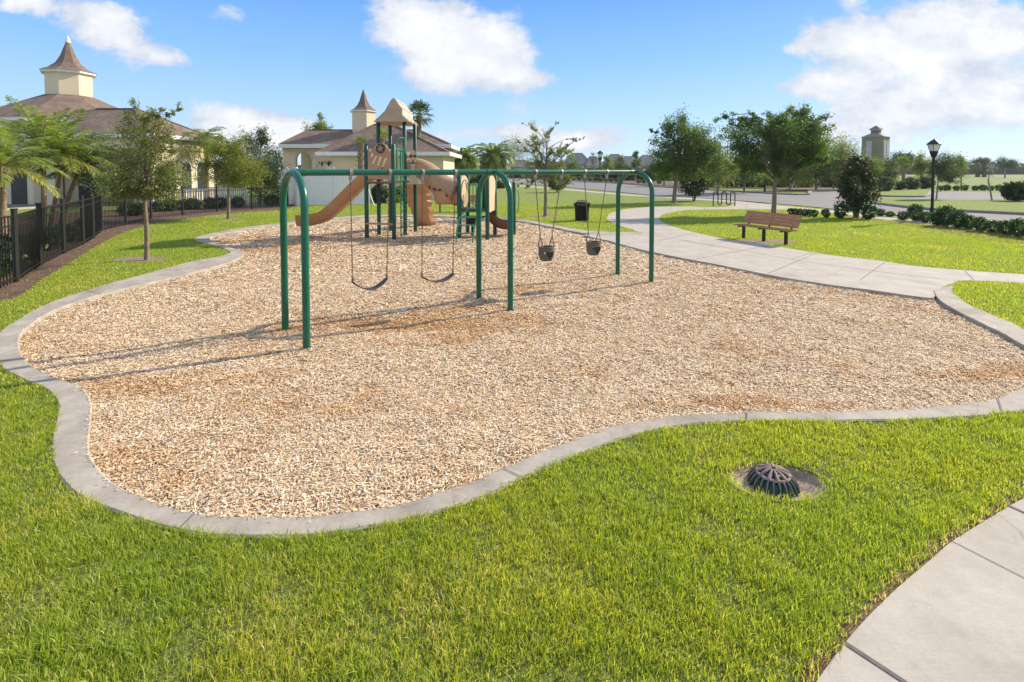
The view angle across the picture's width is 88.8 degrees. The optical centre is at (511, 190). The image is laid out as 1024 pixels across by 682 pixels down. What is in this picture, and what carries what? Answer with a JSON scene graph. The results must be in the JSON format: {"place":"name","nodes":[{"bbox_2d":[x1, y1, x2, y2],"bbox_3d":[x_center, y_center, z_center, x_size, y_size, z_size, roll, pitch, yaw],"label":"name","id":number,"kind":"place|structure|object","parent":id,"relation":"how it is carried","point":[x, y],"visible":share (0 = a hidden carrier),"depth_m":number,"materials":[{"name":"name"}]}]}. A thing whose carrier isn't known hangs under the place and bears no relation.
{"place":"outdoors","nodes":[
{"label":"outdoors","id":0,"kind":"place"},
{"bbox_2d":[0,174,1023,681],"bbox_3d":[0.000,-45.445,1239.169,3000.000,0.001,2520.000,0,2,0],"label":"ground","id":1,"kind":"structure","parent":0,"point":[566,196],"depth_m":2.85,"materials":[{"name":"green plant"}]},
{"bbox_2d":[0,35,221,204],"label":"clubhouse","id":2,"kind":"structure","parent":1,"relation":"on","point":[68,77],"depth_m":35.20,"materials":[{"name":"brown paint"}]},
{"bbox_2d":[10,169,27,203],"bbox_3d":[-31.511,-0.458,33.400,1.100,2.650,0.040,0,2,5],"label":"window","id":3,"kind":"structure","parent":2,"relation":"in","point":[19,186],"depth_m":33.39,"materials":[{"name":"grey glass"}]},
{"bbox_2d":[78,165,99,199],"bbox_3d":[-28.387,-0.522,35.074,1.100,2.650,0.040,-2,3,-39],"label":"window","id":4,"kind":"structure","parent":2,"relation":"in","point":[82,192],"depth_m":35.02,"materials":[{"name":"grey glass"}]},
{"bbox_2d":[182,162,191,187],"bbox_3d":[-22.518,-1.010,36.188,0.060,2.000,1.000,0,2,0],"label":"window","id":5,"kind":"structure","parent":2,"relation":"in","point":[188,168],"depth_m":36.22,"materials":[{"name":"grey glass"}]},
{"bbox_2d":[77,97,200,259],"bbox_3d":[-8.831,-0.237,12.577,2.485,4.029,2.040,-1,2,-22],"label":"young oak","id":6,"kind":"object","parent":1,"relation":"on","point":[138,186],"visible":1,"depth_m":12.34,"materials":[{"name":"green plant"}]},
{"bbox_2d":[113,256,168,261],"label":"bare soil","id":7,"kind":"structure","parent":1,"relation":"on","point":[135,259],"depth_m":12.66,"materials":[{"name":"beige soil"}]},
{"bbox_2d":[0,202,292,302],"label":"planting bed","id":8,"kind":"object","parent":1,"relation":"on","point":[54,265],"visible":0.3,"depth_m":17.08,"materials":[{"name":"brown soil"}]},
{"bbox_2d":[0,238,28,275],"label":"fence bush","id":9,"kind":"object","parent":8,"relation":"on","point":[24,255],"visible":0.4,"depth_m":10.56,"materials":[{"name":"green plant"}]},
{"bbox_2d":[0,121,69,234],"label":"feather palm","id":10,"kind":"object","parent":8,"relation":"on","point":[8,154],"visible":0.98,"depth_m":15.98,"materials":[{"name":"green plant"}]},
{"bbox_2d":[0,95,109,225],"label":"feather palm","id":11,"kind":"object","parent":8,"relation":"on","point":[43,143],"visible":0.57,"depth_m":18.62,"materials":[{"name":"green plant"}]},
{"bbox_2d":[0,109,121,226],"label":"feather palm","id":12,"kind":"object","parent":8,"relation":"on","point":[69,135],"visible":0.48,"depth_m":19.36,"materials":[{"name":"green plant"}]},
{"bbox_2d":[25,132,125,225],"bbox_3d":[-16.850,-0.381,20.338,3.184,3.770,3.084,-2,3,-39],"label":"feather palm","id":13,"kind":"object","parent":8,"relation":"on","point":[75,181],"visible":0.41,"depth_m":20.21,"materials":[{"name":"green plant"}]},
{"bbox_2d":[0,184,288,287],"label":"metal fence","id":14,"kind":"object","parent":8,"relation":"on","point":[91,225],"visible":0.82,"depth_m":13.59,"materials":[{"name":"black metal"}]},
{"bbox_2d":[152,199,169,211],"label":"fence bush","id":15,"kind":"object","parent":8,"relation":"on","point":[157,206],"visible":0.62,"depth_m":27.25,"materials":[{"name":"green plant"}]},
{"bbox_2d":[230,195,245,207],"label":"fence bush","id":16,"kind":"object","parent":8,"relation":"on","point":[241,203],"visible":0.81,"depth_m":30.49,"materials":[{"name":"green plant"}]},
{"bbox_2d":[235,122,292,206],"bbox_3d":[-14.657,-1.461,30.926,3.618,5.254,3.410,1,2,23],"label":"dark oak","id":17,"kind":"object","parent":8,"relation":"on","point":[263,140],"visible":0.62,"depth_m":30.92,"materials":[{"name":"green plant"}]},
{"bbox_2d":[134,188,247,205],"bbox_3d":[-19.334,0.443,31.711,5.960,1.120,0.120,-1,2,-23],"label":"white railing","id":18,"kind":"object","parent":1,"relation":"on","point":[184,190],"visible":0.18,"depth_m":32.02,"materials":[{"name":"paint"}]},
{"bbox_2d":[181,126,227,196],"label":"feather palm","id":19,"kind":"object","parent":1,"relation":"on","point":[204,138],"visible":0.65,"depth_m":36.00,"materials":[{"name":"green plant"}]},
{"bbox_2d":[189,125,275,218],"bbox_3d":[-12.420,-0.816,23.717,3.896,4.334,3.453,0,2,0],"label":"young oak","id":20,"kind":"object","parent":1,"relation":"on","point":[230,153],"visible":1,"depth_m":23.09,"materials":[{"name":"green plant"}]},
{"bbox_2d":[262,145,282,184],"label":"leafy tree","id":21,"kind":"object","parent":1,"relation":"on","point":[276,157],"visible":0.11,"depth_m":65.72,"materials":[{"name":"green plant"}]},
{"bbox_2d":[301,112,335,129],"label":"leafy tree","id":22,"kind":"object","parent":1,"relation":"on","point":[319,125],"visible":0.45,"depth_m":65.05,"materials":[{"name":"green plant"}]},
{"bbox_2d":[278,166,369,205],"bbox_3d":[-13.315,-0.321,33.651,8.071,2.458,3.007,1,2,25],"label":"vinyl fence","id":23,"kind":"object","parent":1,"relation":"on","point":[327,190],"visible":0.28,"depth_m":32.54,"materials":[{"name":"white plastic"}]},
{"bbox_2d":[355,136,368,168],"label":"fan palm","id":24,"kind":"object","parent":1,"relation":"on","point":[360,154],"visible":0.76,"depth_m":33.33,"materials":[{"name":"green plant"}]},
{"bbox_2d":[278,90,461,199],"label":"pavilion","id":25,"kind":"structure","parent":1,"relation":"on","point":[326,148],"depth_m":43.03,"materials":[{"name":"beige paint"}]},
{"bbox_2d":[371,128,387,202],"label":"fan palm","id":26,"kind":"object","parent":1,"relation":"on","point":[382,133],"visible":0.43,"depth_m":34.43,"materials":[{"name":"green plant"}]},
{"bbox_2d":[371,184,388,202],"bbox_3d":[-8.785,0.192,34.704,1.186,1.377,1.392,-2,3,-40],"label":"round shrub","id":27,"kind":"object","parent":1,"relation":"on","point":[384,192],"visible":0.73,"depth_m":34.43,"materials":[{"name":"green plant"}]},
{"bbox_2d":[406,99,434,136],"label":"fan palm","id":28,"kind":"object","parent":1,"relation":"on","point":[417,106],"visible":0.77,"depth_m":40.27,"materials":[{"name":"green plant"}]},
{"bbox_2d":[454,145,479,178],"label":"feather palm","id":29,"kind":"object","parent":1,"relation":"on","point":[468,159],"visible":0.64,"depth_m":67.20,"materials":[{"name":"green plant"}]},
{"bbox_2d":[472,140,515,179],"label":"feather palm","id":30,"kind":"object","parent":1,"relation":"on","point":[494,157],"visible":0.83,"depth_m":80.18,"materials":[{"name":"green plant"}]},
{"bbox_2d":[0,215,1023,538],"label":"kerb","id":31,"kind":"structure","parent":1,"relation":"on","point":[72,461],"depth_m":4.40,"materials":[{"name":"concrete"}]},
{"bbox_2d":[495,126,529,181],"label":"leafy tree","id":32,"kind":"object","parent":1,"relation":"on","point":[513,156],"visible":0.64,"depth_m":84.69,"materials":[{"name":"green plant"}]},
{"bbox_2d":[512,119,584,216],"bbox_3d":[1.703,-1.017,24.577,3.403,4.669,2.200,0,2,0],"label":"young oak","id":33,"kind":"object","parent":1,"relation":"on","point":[549,164],"visible":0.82,"depth_m":24.47,"materials":[{"name":"green plant"}]},
{"bbox_2d":[547,175,567,192],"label":"round shrub","id":34,"kind":"object","parent":1,"relation":"on","point":[555,185],"visible":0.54,"depth_m":51.15,"materials":[{"name":"green plant"}]},
{"bbox_2d":[565,153,581,179],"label":"young tree","id":35,"kind":"object","parent":1,"relation":"on","point":[572,164],"visible":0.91,"depth_m":100.65,"materials":[{"name":"green plant"}]},
{"bbox_2d":[573,200,590,220],"bbox_3d":[3.010,0.838,22.497,0.766,0.874,0.761,0,2,0],"label":"litter bin","id":36,"kind":"object","parent":1,"relation":"on","point":[580,210],"visible":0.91,"depth_m":22.28,"materials":[{"name":"black paint"}]},
{"bbox_2d":[547,178,681,186],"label":"planting bed","id":37,"kind":"object","parent":1,"relation":"on","point":[671,184],"visible":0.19,"depth_m":89.08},
{"bbox_2d":[610,154,627,177],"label":"young tree","id":38,"kind":"object","parent":37,"relation":"on","point":[620,165],"visible":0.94,"depth_m":95.50,"materials":[{"name":"green plant"}]},
{"bbox_2d":[629,150,641,180],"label":"young tree","id":39,"kind":"object","parent":37,"relation":"on","point":[636,161],"visible":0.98,"depth_m":96.08,"materials":[{"name":"green plant"}]},
{"bbox_2d":[216,161,1023,174],"bbox_3d":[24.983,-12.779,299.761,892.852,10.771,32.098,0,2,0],"label":"woodland","id":40,"kind":"object","parent":1,"relation":"on","point":[1019,170],"visible":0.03,"depth_m":287.48,"materials":[{"name":"green plant"}]},
{"bbox_2d":[480,165,768,180],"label":"scrub","id":41,"kind":"object","parent":1,"relation":"on","point":[630,177],"visible":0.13,"depth_m":114.11,"materials":[{"name":"green plant"}]},
{"bbox_2d":[645,103,733,202],"bbox_3d":[11.720,-2.417,34.613,5.912,6.722,4.485,0,2,0],"label":"poinciana tree","id":42,"kind":"object","parent":1,"relation":"on","point":[673,160],"visible":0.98,"depth_m":34.02,"materials":[{"name":"green plant"}]},
{"bbox_2d":[677,166,710,200],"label":"magnolia","id":43,"kind":"object","parent":1,"relation":"on","point":[700,188],"visible":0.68,"depth_m":36.76,"materials":[{"name":"green plant"}]},
{"bbox_2d":[698,140,746,194],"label":"leafy tree","id":44,"kind":"object","parent":1,"relation":"on","point":[717,180],"visible":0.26,"depth_m":45.35,"materials":[{"name":"green plant"}]},
{"bbox_2d":[725,142,771,192],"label":"leafy tree","id":45,"kind":"object","parent":1,"relation":"on","point":[745,178],"visible":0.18,"depth_m":49.90,"materials":[{"name":"green plant"}]},
{"bbox_2d":[733,239,798,243],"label":"bare soil","id":46,"kind":"structure","parent":1,"relation":"on","point":[766,242],"depth_m":16.10,"materials":[{"name":"beige soil"}]},
{"bbox_2d":[733,210,801,244],"bbox_3d":[7.741,1.130,15.912,0.639,0.936,2.000,-1,2,-22],"label":"park bench","id":47,"kind":"object","parent":1,"relation":"on","point":[762,217],"visible":0.99,"depth_m":15.85,"materials":[{"name":"brown wood"}]},
{"bbox_2d":[720,460,833,502],"bbox_3d":[1.847,2.054,3.636,0.750,0.076,0.504,0,2,0],"label":"drain hollow","id":48,"kind":"object","parent":1,"relation":"on","point":[807,485],"visible":0.35,"depth_m":3.72,"materials":[{"name":"soil"}]},
{"bbox_2d":[747,463,799,499],"bbox_3d":[1.843,2.028,3.692,0.350,0.149,0.350,0,2,0],"label":"storm drain","id":49,"kind":"object","parent":48,"relation":"on","point":[776,480],"visible":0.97,"depth_m":3.62,"materials":[{"name":"black metal"}]},
{"bbox_2d":[710,102,846,212],"bbox_3d":[12.617,-1.515,25.134,6.432,5.628,4.146,0,2,0],"label":"spreading tree","id":50,"kind":"object","parent":1,"relation":"on","point":[797,143],"visible":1,"depth_m":24.82,"materials":[{"name":"green plant"}]},
{"bbox_2d":[709,185,860,190],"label":"cross planting bed","id":51,"kind":"object","parent":1,"relation":"on","point":[799,188],"visible":0.27,"depth_m":62.05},
{"bbox_2d":[751,173,772,186],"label":"round shrub","id":52,"kind":"object","parent":51,"relation":"on","point":[760,184],"visible":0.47,"depth_m":65.23,"materials":[{"name":"green plant"}]},
{"bbox_2d":[791,134,850,189],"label":"leafy tree","id":53,"kind":"object","parent":51,"relation":"on","point":[818,175],"visible":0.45,"depth_m":56.27,"materials":[{"name":"green plant"}]},
{"bbox_2d":[821,130,866,184],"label":"leafy tree","id":54,"kind":"object","parent":51,"relation":"on","point":[840,151],"visible":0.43,"depth_m":56.48,"materials":[{"name":"green plant"}]},
{"bbox_2d":[762,153,823,190],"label":"leafy tree","id":55,"kind":"object","parent":1,"relation":"on","point":[795,177],"visible":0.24,"depth_m":55.59,"materials":[{"name":"green plant"}]},
{"bbox_2d":[832,202,849,218],"bbox_3d":[14.831,0.945,23.514,0.640,0.847,0.625,-2,3,-40],"label":"border plant","id":56,"kind":"object","parent":1,"relation":"on","point":[841,214],"visible":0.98,"depth_m":23.42,"materials":[{"name":"green plant"}]},
{"bbox_2d":[861,126,889,164],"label":"clock tower","id":57,"kind":"structure","parent":1,"relation":"on","point":[877,141],"depth_m":90.45,"materials":[{"name":"beige paint"}]},
{"bbox_2d":[861,153,891,178],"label":"leafy tree","id":58,"kind":"object","parent":1,"relation":"on","point":[875,161],"visible":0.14,"depth_m":56.70,"materials":[{"name":"green plant"}]},
{"bbox_2d":[877,176,896,190],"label":"round shrub","id":59,"kind":"object","parent":1,"relation":"on","point":[888,184],"visible":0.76,"depth_m":55.17,"materials":[{"name":"green plant"}]},
{"bbox_2d":[868,149,907,183],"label":"leafy tree","id":60,"kind":"object","parent":1,"relation":"on","point":[892,171],"visible":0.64,"depth_m":58.00,"materials":[{"name":"green plant"}]},
{"bbox_2d":[890,150,915,178],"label":"round tree","id":61,"kind":"object","parent":1,"relation":"on","point":[909,154],"visible":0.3,"depth_m":115.96,"materials":[{"name":"green plant"}]},
{"bbox_2d":[896,156,914,179],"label":"fan palm","id":62,"kind":"object","parent":1,"relation":"on","point":[903,158],"visible":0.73,"depth_m":65.88,"materials":[{"name":"green plant"}]},
{"bbox_2d":[901,176,921,188],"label":"round shrub","id":63,"kind":"object","parent":1,"relation":"on","point":[912,183],"visible":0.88,"depth_m":59.97,"materials":[{"name":"green plant"}]},
{"bbox_2d":[801,492,1023,681],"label":"soil edge","id":64,"kind":"object","parent":1,"relation":"on","point":[822,667],"visible":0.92,"depth_m":2.64,"materials":[{"name":"brown soil"}]},
{"bbox_2d":[906,203,923,220],"bbox_3d":[17.163,0.925,22.259,0.703,0.854,0.693,-1,2,-28],"label":"hedge bush","id":65,"kind":"object","parent":1,"relation":"on","point":[913,209],"visible":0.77,"depth_m":22.17,"materials":[{"name":"green plant"}]},
{"bbox_2d":[907,150,931,177],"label":"leafy tree","id":66,"kind":"object","parent":1,"relation":"on","point":[919,165],"visible":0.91,"depth_m":65.89,"materials":[{"name":"green plant"}]},
{"bbox_2d":[918,175,936,188],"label":"round shrub","id":67,"kind":"object","parent":1,"relation":"on","point":[925,181],"visible":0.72,"depth_m":61.80,"materials":[{"name":"green plant"}]},
{"bbox_2d":[833,215,1023,243],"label":"hedge bed","id":68,"kind":"object","parent":1,"relation":"on","point":[967,233],"visible":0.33,"depth_m":18.48,"materials":[{"name":"brown soil"}]},
{"bbox_2d":[831,150,883,217],"bbox_3d":[15.645,-0.290,23.682,2.026,3.186,2.056,1,3,29],"label":"magnolia","id":69,"kind":"object","parent":68,"relation":"on","point":[851,196],"visible":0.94,"depth_m":23.44,"materials":[{"name":"green plant"}]},
{"bbox_2d":[860,203,877,219],"bbox_3d":[15.697,0.966,22.970,0.640,0.847,0.625,2,3,34],"label":"border plant","id":70,"kind":"object","parent":68,"relation":"on","point":[873,209],"visible":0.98,"depth_m":22.90,"materials":[{"name":"green plant"}]},
{"bbox_2d":[916,211,931,222],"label":"hedge bush","id":71,"kind":"object","parent":68,"relation":"on","point":[923,215],"visible":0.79,"depth_m":21.55,"materials":[{"name":"green plant"}]},
{"bbox_2d":[928,210,944,225],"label":"hedge bush","id":72,"kind":"object","parent":68,"relation":"on","point":[933,214],"visible":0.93,"depth_m":20.30,"materials":[{"name":"green plant"}]},
{"bbox_2d":[935,204,957,225],"bbox_3d":[16.788,0.967,20.148,0.794,0.941,0.784,-2,3,-34],"label":"hedge bush","id":73,"kind":"object","parent":68,"relation":"on","point":[947,210],"visible":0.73,"depth_m":20.09,"materials":[{"name":"green plant"}]},
{"bbox_2d":[961,215,975,228],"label":"hedge bush","id":74,"kind":"object","parent":68,"relation":"on","point":[967,225],"visible":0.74,"depth_m":19.18,"materials":[{"name":"green plant"}]},
{"bbox_2d":[971,216,987,230],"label":"hedge bush","id":75,"kind":"object","parent":68,"relation":"on","point":[977,221],"visible":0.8,"depth_m":18.51,"materials":[{"name":"green plant"}]},
{"bbox_2d":[980,219,1002,232],"bbox_3d":[16.642,1.232,18.059,0.656,0.526,0.665,0,2,2],"label":"hedge bush","id":76,"kind":"object","parent":68,"relation":"on","point":[988,227],"visible":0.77,"depth_m":18.05,"materials":[{"name":"green plant"}]},
{"bbox_2d":[993,219,1015,234],"bbox_3d":[16.500,1.231,17.463,0.589,0.580,0.597,0,2,10],"label":"hedge bush","id":77,"kind":"object","parent":68,"relation":"on","point":[1003,230],"visible":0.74,"depth_m":17.47,"materials":[{"name":"green plant"}]},
{"bbox_2d":[1006,217,1023,236],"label":"hedge bush","id":78,"kind":"object","parent":68,"relation":"on","point":[1014,223],"visible":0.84,"depth_m":17.05,"materials":[{"name":"green plant"}]},
{"bbox_2d":[926,139,941,219],"bbox_3d":[18.081,-0.466,22.447,0.508,3.524,0.508,-1,2,-22],"label":"street lamp","id":79,"kind":"object","parent":1,"relation":"on","point":[933,145],"visible":0.84,"depth_m":22.39,"materials":[{"name":"black metal"}]},
{"bbox_2d":[873,202,1023,214],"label":"island kerb","id":80,"kind":"structure","parent":1,"relation":"on","point":[989,212],"depth_m":26.55,"materials":[{"name":"concrete"}]},
{"bbox_2d":[924,146,977,198],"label":"young tree","id":81,"kind":"object","parent":1,"relation":"on","point":[945,171],"visible":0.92,"depth_m":36.66,"materials":[{"name":"green plant"}]},
{"bbox_2d":[949,151,968,186],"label":"leafy tree","id":82,"kind":"object","parent":1,"relation":"on","point":[963,163],"visible":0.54,"depth_m":70.28,"materials":[{"name":"green plant"}]},
{"bbox_2d":[947,208,971,227],"bbox_3d":[16.748,1.050,19.604,0.711,0.802,0.721,0,2,11],"label":"hedge bush","id":83,"kind":"object","parent":1,"relation":"on","point":[954,214],"visible":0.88,"depth_m":19.52,"materials":[{"name":"green plant"}]},
{"bbox_2d":[967,157,991,176],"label":"fan palm","id":84,"kind":"object","parent":1,"relation":"on","point":[977,165],"visible":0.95,"depth_m":175.55,"materials":[{"name":"green plant"}]},
{"bbox_2d":[971,157,997,176],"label":"tree","id":85,"kind":"object","parent":1,"relation":"on","point":[986,159],"visible":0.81,"depth_m":175.01,"materials":[{"name":"green plant"}]},
{"bbox_2d":[992,154,1021,177],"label":"round tree","id":86,"kind":"object","parent":1,"relation":"on","point":[1008,163],"visible":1,"depth_m":150.40,"materials":[{"name":"green plant"}]},
{"bbox_2d":[0,0,1023,165],"label":"sky","id":87,"kind":"structure","parent":0,"point":[949,72],"materials":[{"name":"blue"}]},
{"bbox_2d":[10,217,1023,521],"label":"mulch ground","id":88,"kind":"structure","parent":0,"point":[475,335],"depth_m":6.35,"materials":[{"name":"beige wood"}]},
{"bbox_2d":[295,98,518,242],"bbox_3d":[-3.436,-0.733,17.587,5.893,4.715,5.574,2,3,42],"label":"play structure","id":89,"kind":"object","parent":88,"relation":"on","point":[396,112],"visible":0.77,"depth_m":17.39,"materials":[{"name":"brown plastic"}]},
{"bbox_2d":[280,169,654,348],"bbox_3d":[-0.178,0.827,8.728,6.690,2.377,1.036,-2,3,-35],"label":"swing set","id":90,"kind":"object","parent":88,"relation":"on","point":[298,175],"visible":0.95,"depth_m":7.95,"materials":[{"name":"green paint"}]},
{"bbox_2d":[350,184,389,289],"bbox_3d":[-2.005,0.638,7.417,0.582,1.542,0.150,-2,3,-34],"label":"belt swing","id":91,"kind":"object","parent":90,"relation":"hanging from","point":[381,283],"visible":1,"depth_m":7.43,"materials":[{"name":"rubber"}]},
{"bbox_2d":[420,180,454,282],"bbox_3d":[-1.127,0.626,8.024,0.589,1.564,0.150,-2,3,-35],"label":"belt swing","id":92,"kind":"object","parent":90,"relation":"hanging from","point":[448,277],"visible":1,"depth_m":8.07,"materials":[{"name":"rubber"}]},
{"bbox_2d":[535,180,560,260],"bbox_3d":[0.648,0.516,9.261,0.572,1.441,0.271,-1,2,-14],"label":"bucket swing","id":93,"kind":"object","parent":90,"relation":"hanging from","point":[548,250],"visible":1,"depth_m":9.19,"materials":[{"name":"grey rubber"}]},
{"bbox_2d":[584,178,606,255],"bbox_3d":[1.598,0.497,9.950,0.566,1.458,0.271,-1,2,-14],"label":"bucket swing","id":94,"kind":"object","parent":90,"relation":"hanging from","point":[593,248],"visible":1,"depth_m":9.88,"materials":[{"name":"grey rubber"}]},
{"bbox_2d":[508,160,535,169],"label":"house","id":95,"kind":"structure","parent":0,"point":[519,166],"depth_m":244.79,"materials":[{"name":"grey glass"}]},
{"bbox_2d":[563,153,587,168],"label":"house","id":96,"kind":"structure","parent":0,"point":[583,157],"depth_m":226.67,"materials":[{"name":"grey"}]},
{"bbox_2d":[582,156,601,169],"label":"house","id":97,"kind":"structure","parent":0,"point":[587,163],"depth_m":210.58,"materials":[{"name":"grey"}]},
{"bbox_2d":[638,155,657,167],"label":"house","id":98,"kind":"structure","parent":0,"point":[644,160],"depth_m":236.37,"materials":[{"name":"grey"}]},
{"bbox_2d":[500,178,1023,221],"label":"road","id":99,"kind":"structure","parent":0,"point":[825,199],"depth_m":43.26,"materials":[{"name":"grey asphalt"}]},
{"bbox_2d":[527,178,940,196],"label":"road kerb","id":100,"kind":"structure","parent":99,"relation":"on","point":[811,191],"depth_m":50.12,"materials":[{"name":"concrete"}]},
{"bbox_2d":[516,183,1019,225],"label":"road kerb","id":101,"kind":"structure","parent":99,"relation":"on","point":[719,199],"depth_m":38.13,"materials":[{"name":"concrete"}]},
{"bbox_2d":[874,197,1023,212],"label":"traffic island","id":102,"kind":"structure","parent":99,"relation":"on","point":[1001,205],"depth_m":31.96,"materials":[{"name":"green plant"}]},
{"bbox_2d":[997,180,1023,200],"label":"clipped shrub","id":103,"kind":"object","parent":102,"relation":"on","point":[1012,191],"visible":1,"depth_m":34.36,"materials":[{"name":"green plant"}]},
{"bbox_2d":[511,185,1016,233],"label":"sidewalk","id":104,"kind":"structure","parent":0,"point":[832,211],"depth_m":35.16,"materials":[{"name":"concrete"}]},
{"bbox_2d":[584,203,1023,299],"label":"path","id":105,"kind":"structure","parent":0,"point":[916,285],"depth_m":12.24,"materials":[{"name":"concrete"}]},
{"bbox_2d":[28,204,1023,681],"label":"expansion joints","id":106,"kind":"object","parent":105,"relation":"on","point":[872,660],"visible":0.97,"depth_m":2.81,"materials":[{"name":"grey concrete"}]},
{"bbox_2d":[816,498,1023,681],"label":"sidewalk","id":107,"kind":"structure","parent":0,"point":[954,612],"depth_m":2.49,"materials":[{"name":"concrete"}]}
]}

